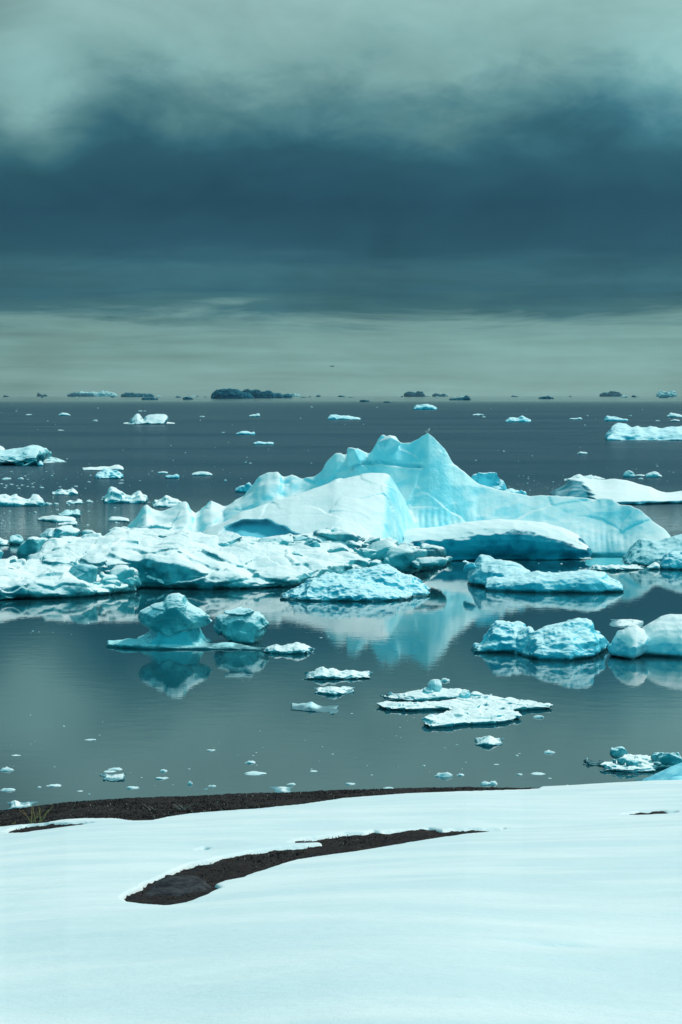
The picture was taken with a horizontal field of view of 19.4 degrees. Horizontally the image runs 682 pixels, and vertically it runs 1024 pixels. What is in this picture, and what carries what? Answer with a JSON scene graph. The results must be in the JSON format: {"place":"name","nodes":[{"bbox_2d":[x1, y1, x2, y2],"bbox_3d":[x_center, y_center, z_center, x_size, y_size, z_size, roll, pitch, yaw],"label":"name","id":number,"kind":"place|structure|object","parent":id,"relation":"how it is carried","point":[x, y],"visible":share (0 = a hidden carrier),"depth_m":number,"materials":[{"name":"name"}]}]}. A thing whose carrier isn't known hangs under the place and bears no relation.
{"place":"outdoors","nodes":[
{"label":"outdoors","id":0,"kind":"place"},
{"bbox_2d":[0,787,667,904],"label":"ground","id":1,"kind":"structure","parent":0,"point":[247,869],"depth_m":30.44,"materials":[{"name":"soil"}]},
{"bbox_2d":[21,805,50,822],"bbox_3d":[-4.998,4.973,32.667,0.567,0.345,0.097,0,3,0],"label":"grass tuft","id":2,"kind":"object","parent":1,"relation":"on","point":[35,817],"visible":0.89,"depth_m":32.66,"materials":[{"name":"plant"}]},
{"bbox_2d":[143,875,210,895],"bbox_3d":[-1.457,3.469,17.441,0.691,0.244,2.190,0,3,0],"label":"rock","id":3,"kind":"object","parent":1,"relation":"on","point":[178,885],"visible":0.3,"depth_m":17.90,"materials":[{"name":"grey stone"}]},
{"bbox_2d":[0,787,534,901],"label":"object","id":4,"kind":"structure","parent":1,"relation":"on","point":[171,807],"depth_m":36.46,"materials":[{"name":"black stone"}]},
{"bbox_2d":[0,780,681,1023],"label":"snow","id":5,"kind":"structure","parent":1,"relation":"on","point":[561,904],"depth_m":14.18,"materials":[{"name":"white snow"}]},
{"bbox_2d":[0,396,681,810],"bbox_3d":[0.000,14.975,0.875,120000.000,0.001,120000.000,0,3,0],"label":"sea","id":6,"kind":"structure","parent":0,"point":[144,716],"depth_m":118.81,"materials":[{"name":"liquid"}]},
{"bbox_2d":[0,538,8,544],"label":"ice floe","id":7,"kind":"object","parent":6,"relation":"on","point":[4,542],"visible":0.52,"depth_m":200.17,"materials":[{"name":"white ice"}]},
{"bbox_2d":[0,767,13,770],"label":"ice floe","id":8,"kind":"object","parent":6,"relation":"on","point":[6,769],"visible":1,"depth_m":79.76,"materials":[{"name":"white ice"}]},
{"bbox_2d":[0,788,14,790],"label":"ice floe","id":9,"kind":"object","parent":6,"relation":"on","point":[7,789],"visible":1,"depth_m":75.73,"materials":[{"name":"white ice"}]},
{"bbox_2d":[9,535,23,544],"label":"ice floe","id":10,"kind":"object","parent":6,"relation":"on","point":[16,540],"visible":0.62,"depth_m":200.88,"materials":[{"name":"white ice"}]},
{"bbox_2d":[7,800,35,808],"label":"ice floe","id":11,"kind":"object","parent":6,"relation":"on","point":[14,804],"visible":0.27,"depth_m":72.82,"materials":[{"name":"white ice"}]},
{"bbox_2d":[0,494,45,505],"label":"ice floe","id":12,"kind":"object","parent":6,"relation":"on","point":[17,500],"visible":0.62,"depth_m":271.84,"materials":[{"name":"white ice"}]},
{"bbox_2d":[0,445,65,465],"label":"iceberg","id":13,"kind":"object","parent":6,"relation":"on","point":[29,455],"visible":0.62,"depth_m":430.93,"materials":[{"name":"white ice"}]},
{"bbox_2d":[47,784,60,786],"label":"ice floe","id":14,"kind":"object","parent":6,"relation":"on","point":[53,785],"visible":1,"depth_m":76.59,"materials":[{"name":"white ice"}]},
{"bbox_2d":[36,515,75,522],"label":"ice floe","id":15,"kind":"object","parent":6,"relation":"on","point":[56,518],"visible":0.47,"depth_m":237.47,"materials":[{"name":"white ice"}]},
{"bbox_2d":[52,488,77,494],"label":"ice floe","id":16,"kind":"object","parent":6,"relation":"on","point":[72,491],"visible":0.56,"depth_m":302.75,"materials":[{"name":"white ice"}]},
{"bbox_2d":[59,413,70,415],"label":"ice floe","id":17,"kind":"object","parent":6,"relation":"on","point":[63,414],"visible":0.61,"depth_m":1479.44,"materials":[{"name":"white ice"}]},
{"bbox_2d":[56,520,77,525],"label":"ice floe","id":18,"kind":"object","parent":6,"relation":"on","point":[73,522],"visible":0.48,"depth_m":231.19,"materials":[{"name":"white ice"}]},
{"bbox_2d":[57,509,81,516],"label":"ice floe","id":19,"kind":"object","parent":6,"relation":"on","point":[73,513],"visible":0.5,"depth_m":247.49,"materials":[{"name":"white ice"}]},
{"bbox_2d":[0,550,141,599],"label":"ice floe","id":20,"kind":"object","parent":6,"relation":"on","point":[22,578],"visible":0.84,"depth_m":149.84,"materials":[{"name":"white ice"}]},
{"bbox_2d":[42,557,73,565],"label":"ice block","id":21,"kind":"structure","parent":20,"relation":"on","point":[56,560],"depth_m":154.54,"materials":[{"name":"white ice"}]},
{"bbox_2d":[69,564,97,582],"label":"ice block","id":22,"kind":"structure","parent":20,"relation":"on","point":[87,573],"depth_m":150.41,"materials":[{"name":"teal ice"}]},
{"bbox_2d":[66,499,82,503],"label":"ice floe","id":23,"kind":"object","parent":6,"relation":"on","point":[78,501],"visible":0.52,"depth_m":276.91,"materials":[{"name":"white ice"}]},
{"bbox_2d":[67,393,94,396],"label":"iceberg","id":24,"kind":"object","parent":6,"relation":"on","point":[80,395],"visible":0.88,"depth_m":33832.34,"materials":[{"name":"ice"}]},
{"bbox_2d":[77,390,117,395],"bbox_3d":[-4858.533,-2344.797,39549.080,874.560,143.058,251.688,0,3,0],"label":"iceberg","id":25,"kind":"object","parent":6,"relation":"on","point":[103,393],"visible":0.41,"depth_m":39481.34,"materials":[{"name":"white ice"}]},
{"bbox_2d":[82,465,123,470],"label":"ice floe","id":26,"kind":"object","parent":6,"relation":"on","point":[117,467],"visible":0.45,"depth_m":403.04,"materials":[{"name":"white ice"}]},
{"bbox_2d":[94,468,123,478],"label":"ice floe","id":27,"kind":"object","parent":6,"relation":"on","point":[104,473],"visible":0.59,"depth_m":361.67,"materials":[{"name":"white ice"}]},
{"bbox_2d":[100,773,124,780],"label":"ice floe","id":28,"kind":"object","parent":6,"relation":"on","point":[113,777],"visible":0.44,"depth_m":78.10,"materials":[{"name":"white ice"}]},
{"bbox_2d":[108,516,129,521],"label":"ice floe","id":29,"kind":"object","parent":6,"relation":"on","point":[114,518],"visible":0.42,"depth_m":238.99,"materials":[{"name":"white ice"}]},
{"bbox_2d":[101,486,147,503],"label":"ice floe","id":30,"kind":"object","parent":6,"relation":"on","point":[114,495],"visible":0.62,"depth_m":278.93,"materials":[{"name":"white ice"}]},
{"bbox_2d":[121,392,153,396],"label":"iceberg","id":31,"kind":"object","parent":6,"relation":"on","point":[126,394],"visible":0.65,"depth_m":23684.36,"materials":[{"name":"blue ice"}]},
{"bbox_2d":[128,414,168,423],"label":"iceberg","id":32,"kind":"object","parent":6,"relation":"on","point":[152,419],"visible":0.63,"depth_m":1049.99,"materials":[{"name":"white ice"}]},
{"bbox_2d":[142,397,157,399],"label":"iceberg","id":33,"kind":"object","parent":6,"relation":"on","point":[149,398],"visible":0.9,"depth_m":7516.22,"materials":[{"name":"ice"}]},
{"bbox_2d":[152,495,180,506],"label":"ice floe","id":34,"kind":"object","parent":6,"relation":"on","point":[166,501],"visible":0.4,"depth_m":269.81,"materials":[{"name":"white ice"}]},
{"bbox_2d":[165,474,178,477],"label":"ice floe","id":35,"kind":"object","parent":6,"relation":"on","point":[172,476],"visible":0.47,"depth_m":361.54,"materials":[{"name":"white ice"}]},
{"bbox_2d":[106,593,260,649],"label":"iceberg","id":36,"kind":"object","parent":6,"relation":"on","point":[171,621],"visible":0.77,"depth_m":118.48,"materials":[{"name":"blue ice"}]},
{"bbox_2d":[192,471,211,475],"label":"ice floe","id":37,"kind":"object","parent":6,"relation":"on","point":[201,473],"visible":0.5,"depth_m":374.38,"materials":[{"name":"white ice"}]},
{"bbox_2d":[211,388,253,397],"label":"iceberg","id":38,"kind":"object","parent":6,"relation":"on","point":[228,393],"visible":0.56,"depth_m":11020.57,"materials":[{"name":"blue ice"}]},
{"bbox_2d":[16,525,451,589],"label":"ice floe","id":39,"kind":"object","parent":6,"relation":"on","point":[189,560],"visible":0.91,"depth_m":160.77,"materials":[{"name":"white ice"}]},
{"bbox_2d":[139,522,171,529],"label":"ice block","id":40,"kind":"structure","parent":39,"relation":"on","point":[167,526],"depth_m":170.42,"materials":[{"name":"white ice"}]},
{"bbox_2d":[212,532,241,546],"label":"ice block","id":41,"kind":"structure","parent":39,"relation":"on","point":[227,539],"depth_m":164.90,"materials":[{"name":"white ice"}]},
{"bbox_2d":[292,551,302,555],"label":"ice block","id":42,"kind":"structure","parent":39,"relation":"on","point":[295,553],"depth_m":161.80,"materials":[{"name":"white ice"}]},
{"bbox_2d":[294,536,307,540],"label":"ice block","id":43,"kind":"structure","parent":39,"relation":"on","point":[299,538],"depth_m":166.56,"materials":[{"name":"ice"}]},
{"bbox_2d":[304,539,319,546],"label":"ice block","id":44,"kind":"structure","parent":39,"relation":"on","point":[311,542],"depth_m":164.63,"materials":[{"name":"teal ice"}]},
{"bbox_2d":[213,607,268,643],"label":"iceberg","id":45,"kind":"object","parent":6,"relation":"on","point":[239,625],"visible":0.87,"depth_m":120.44,"materials":[{"name":"blue ice"}]},
{"bbox_2d":[235,482,251,491],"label":"ice floe","id":46,"kind":"object","parent":6,"relation":"on","point":[245,487],"visible":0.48,"depth_m":309.55,"materials":[{"name":"blue ice"}]},
{"bbox_2d":[236,431,254,434],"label":"iceberg","id":47,"kind":"object","parent":6,"relation":"on","point":[245,433],"visible":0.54,"depth_m":763.66,"materials":[{"name":"white ice"}]},
{"bbox_2d":[249,413,259,416],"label":"ice floe","id":48,"kind":"object","parent":6,"relation":"on","point":[256,415],"visible":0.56,"depth_m":1400.91,"materials":[{"name":"white ice"}]},
{"bbox_2d":[244,771,266,774],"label":"ice floe","id":49,"kind":"object","parent":6,"relation":"on","point":[254,773],"visible":1,"depth_m":78.99,"materials":[{"name":"white ice"}]},
{"bbox_2d":[253,441,273,444],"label":"ice floe","id":50,"kind":"object","parent":6,"relation":"on","point":[262,443],"visible":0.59,"depth_m":612.56,"materials":[{"name":"white ice"}]},
{"bbox_2d":[243,389,291,397],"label":"iceberg","id":51,"kind":"object","parent":6,"relation":"on","point":[255,393],"visible":0.59,"depth_m":13159.90,"materials":[{"name":"ice"}]},
{"bbox_2d":[271,786,291,792],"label":"ice floe","id":52,"kind":"object","parent":6,"relation":"on","point":[280,789],"visible":0.26,"depth_m":75.81,"materials":[{"name":"white ice"}]},
{"bbox_2d":[261,642,314,653],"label":"ice floe","id":53,"kind":"object","parent":6,"relation":"on","point":[297,648],"visible":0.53,"depth_m":116.14,"materials":[{"name":"white ice"}]},
{"bbox_2d":[290,702,338,711],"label":"ice floe","id":54,"kind":"object","parent":6,"relation":"on","point":[311,706],"visible":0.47,"depth_m":95.30,"materials":[{"name":"white ice"}]},
{"bbox_2d":[314,686,354,695],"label":"ice floe","id":55,"kind":"object","parent":6,"relation":"on","point":[331,690],"visible":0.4,"depth_m":100.59,"materials":[{"name":"white ice"}]},
{"bbox_2d":[300,667,372,679],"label":"ice floe","id":56,"kind":"object","parent":6,"relation":"on","point":[324,673],"visible":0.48,"depth_m":105.88,"materials":[{"name":"white ice"}]},
{"bbox_2d":[327,414,360,419],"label":"iceberg","id":57,"kind":"object","parent":6,"relation":"on","point":[337,417],"visible":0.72,"depth_m":1246.77,"materials":[{"name":"white ice"}]},
{"bbox_2d":[280,564,430,601],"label":"ice floe","id":58,"kind":"object","parent":6,"relation":"on","point":[383,582],"visible":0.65,"depth_m":147.57,"materials":[{"name":"white ice"}]},
{"bbox_2d":[127,433,670,565],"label":"iceberg","id":59,"kind":"object","parent":6,"relation":"on","point":[421,490],"visible":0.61,"depth_m":188.80,"materials":[{"name":"ice"}]},
{"bbox_2d":[404,391,424,396],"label":"iceberg","id":60,"kind":"object","parent":6,"relation":"on","point":[416,394],"visible":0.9,"depth_m":29594.71,"materials":[{"name":"blue ice"}]},
{"bbox_2d":[380,687,470,701],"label":"ice floe","id":61,"kind":"object","parent":6,"relation":"on","point":[428,694],"visible":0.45,"depth_m":98.28,"materials":[{"name":"white ice"}]},
{"bbox_2d":[428,679,441,690],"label":"ice block","id":62,"kind":"object","parent":61,"relation":"on","point":[435,684],"depth_m":98.83,"materials":[{"name":"white ice"}]},
{"bbox_2d":[413,404,437,409],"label":"iceberg","id":63,"kind":"object","parent":6,"relation":"on","point":[424,407],"visible":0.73,"depth_m":2105.35,"materials":[{"name":"ice"}]},
{"bbox_2d":[432,393,447,396],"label":"iceberg","id":64,"kind":"object","parent":6,"relation":"on","point":[438,395],"visible":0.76,"depth_m":33818.11,"materials":[{"name":"ice"}]},
{"bbox_2d":[435,772,451,776],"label":"ice floe","id":65,"kind":"object","parent":6,"relation":"on","point":[446,774],"visible":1,"depth_m":78.50,"materials":[{"name":"white ice"}]},
{"bbox_2d":[449,396,470,399],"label":"iceberg","id":66,"kind":"object","parent":6,"relation":"on","point":[465,398],"visible":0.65,"depth_m":6963.32,"materials":[{"name":"blue ice"}]},
{"bbox_2d":[376,691,552,727],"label":"ice floe","id":67,"kind":"object","parent":6,"relation":"on","point":[476,708],"visible":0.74,"depth_m":94.89,"materials":[{"name":"white ice"}]},
{"bbox_2d":[475,736,504,746],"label":"ice floe","id":68,"kind":"object","parent":6,"relation":"on","point":[489,741],"visible":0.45,"depth_m":85.77,"materials":[{"name":"white ice"}]},
{"bbox_2d":[505,416,530,421],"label":"iceberg","id":69,"kind":"object","parent":6,"relation":"on","point":[519,419],"visible":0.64,"depth_m":1128.22,"materials":[{"name":"white ice"}]},
{"bbox_2d":[531,772,543,774],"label":"ice floe","id":70,"kind":"object","parent":6,"relation":"on","point":[536,773],"visible":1,"depth_m":79.03,"materials":[{"name":"white ice"}]},
{"bbox_2d":[471,618,609,660],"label":"ice floe","id":71,"kind":"object","parent":6,"relation":"on","point":[575,639],"visible":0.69,"depth_m":115.06,"materials":[{"name":"ice"}]},
{"bbox_2d":[463,554,624,592],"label":"ice floe","id":72,"kind":"object","parent":6,"relation":"on","point":[489,573],"visible":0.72,"depth_m":152.85,"materials":[{"name":"ice"}]},
{"bbox_2d":[538,396,553,398],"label":"iceberg","id":73,"kind":"object","parent":6,"relation":"on","point":[546,397],"visible":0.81,"depth_m":9469.75,"materials":[{"name":"blue ice"}]},
{"bbox_2d":[564,474,604,480],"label":"ice floe","id":74,"kind":"object","parent":6,"relation":"on","point":[581,476],"visible":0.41,"depth_m":352.07,"materials":[{"name":"white ice"}]},
{"bbox_2d":[583,758,602,765],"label":"ice floe","id":75,"kind":"object","parent":6,"relation":"on","point":[590,762],"visible":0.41,"depth_m":81.15,"materials":[{"name":"teal ice"}]},
{"bbox_2d":[599,391,621,396],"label":"iceberg","id":76,"kind":"object","parent":6,"relation":"on","point":[612,394],"visible":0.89,"depth_m":36427.27,"materials":[{"name":"ice"}]},
{"bbox_2d":[550,478,681,504],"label":"iceberg","id":77,"kind":"object","parent":6,"relation":"on","point":[622,492],"visible":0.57,"depth_m":280.41,"materials":[{"name":"white ice"}]},
{"bbox_2d":[604,416,627,420],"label":"iceberg","id":78,"kind":"object","parent":6,"relation":"on","point":[610,418],"visible":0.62,"depth_m":1169.46,"materials":[{"name":"white ice"}]},
{"bbox_2d":[591,564,644,570],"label":"ice floe","id":79,"kind":"object","parent":6,"relation":"on","point":[611,567],"visible":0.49,"depth_m":171.58,"materials":[{"name":"white ice"}]},
{"bbox_2d":[609,619,642,626],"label":"ice floe","id":80,"kind":"object","parent":6,"relation":"on","point":[625,623],"visible":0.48,"depth_m":130.95,"materials":[{"name":"white ice"}]},
{"bbox_2d":[623,470,634,476],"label":"ice floe","id":81,"kind":"object","parent":6,"relation":"on","point":[628,473],"visible":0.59,"depth_m":367.03,"materials":[{"name":"white ice"}]},
{"bbox_2d":[600,754,673,771],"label":"ice floe","id":82,"kind":"object","parent":6,"relation":"on","point":[645,763],"visible":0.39,"depth_m":80.11,"materials":[{"name":"white ice"}]},
{"bbox_2d":[610,746,627,758],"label":"ice block","id":83,"kind":"object","parent":82,"relation":"on","point":[618,752],"depth_m":81.45,"materials":[{"name":"teal ice"}]},
{"bbox_2d":[617,757,625,764],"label":"ice block","id":84,"kind":"object","parent":82,"relation":"on","point":[621,760],"depth_m":80.36,"materials":[{"name":"teal ice"}]},
{"bbox_2d":[626,759,637,766],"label":"ice block","id":85,"kind":"object","parent":82,"relation":"on","point":[630,762],"depth_m":79.96,"materials":[{"name":"teal ice"}]},
{"bbox_2d":[651,752,658,760],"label":"ice block","id":86,"kind":"object","parent":82,"relation":"on","point":[654,756],"depth_m":80.87,"materials":[{"name":"teal ice"}]},
{"bbox_2d":[657,752,681,764],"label":"ice block","id":87,"kind":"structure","parent":82,"relation":"on","point":[669,758],"depth_m":80.16,"materials":[{"name":"ice"}]},
{"bbox_2d":[605,423,681,440],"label":"iceberg","id":88,"kind":"object","parent":6,"relation":"on","point":[619,431],"visible":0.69,"depth_m":672.11,"materials":[{"name":"white ice"}]},
{"bbox_2d":[607,614,681,659],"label":"iceberg","id":89,"kind":"object","parent":6,"relation":"on","point":[661,636],"visible":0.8,"depth_m":114.47,"materials":[{"name":"white ice"}]},
{"bbox_2d":[623,534,681,565],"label":"iceberg","id":90,"kind":"object","parent":6,"relation":"on","point":[643,552],"visible":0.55,"depth_m":177.09,"materials":[{"name":"white ice"}]},
{"bbox_2d":[645,471,661,476],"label":"ice floe","id":91,"kind":"object","parent":6,"relation":"on","point":[653,474],"visible":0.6,"depth_m":367.10,"materials":[{"name":"white ice"}]},
{"bbox_2d":[647,562,660,569],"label":"ice floe","id":92,"kind":"object","parent":6,"relation":"on","point":[654,565],"visible":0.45,"depth_m":172.19,"materials":[{"name":"white ice"}]},
{"bbox_2d":[635,763,681,780],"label":"iceberg","id":93,"kind":"object","parent":6,"relation":"on","point":[674,772],"visible":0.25,"depth_m":74.79,"materials":[{"name":"blue ice"}]},
{"bbox_2d":[656,391,676,396],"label":"iceberg","id":94,"kind":"object","parent":6,"relation":"on","point":[665,393],"visible":0.79,"depth_m":31570.34,"materials":[{"name":"white ice"}]},
{"bbox_2d":[660,551,681,569],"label":"ice floe","id":95,"kind":"object","parent":6,"relation":"on","point":[671,560],"visible":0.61,"depth_m":172.32,"materials":[{"name":"ice"}]},
{"bbox_2d":[666,413,681,417],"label":"iceberg","id":96,"kind":"object","parent":6,"relation":"on","point":[673,415],"visible":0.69,"depth_m":1372.88,"materials":[{"name":"white ice"}]},
{"bbox_2d":[0,0,681,395],"label":"sky","id":97,"kind":"structure","parent":0,"point":[198,197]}
]}

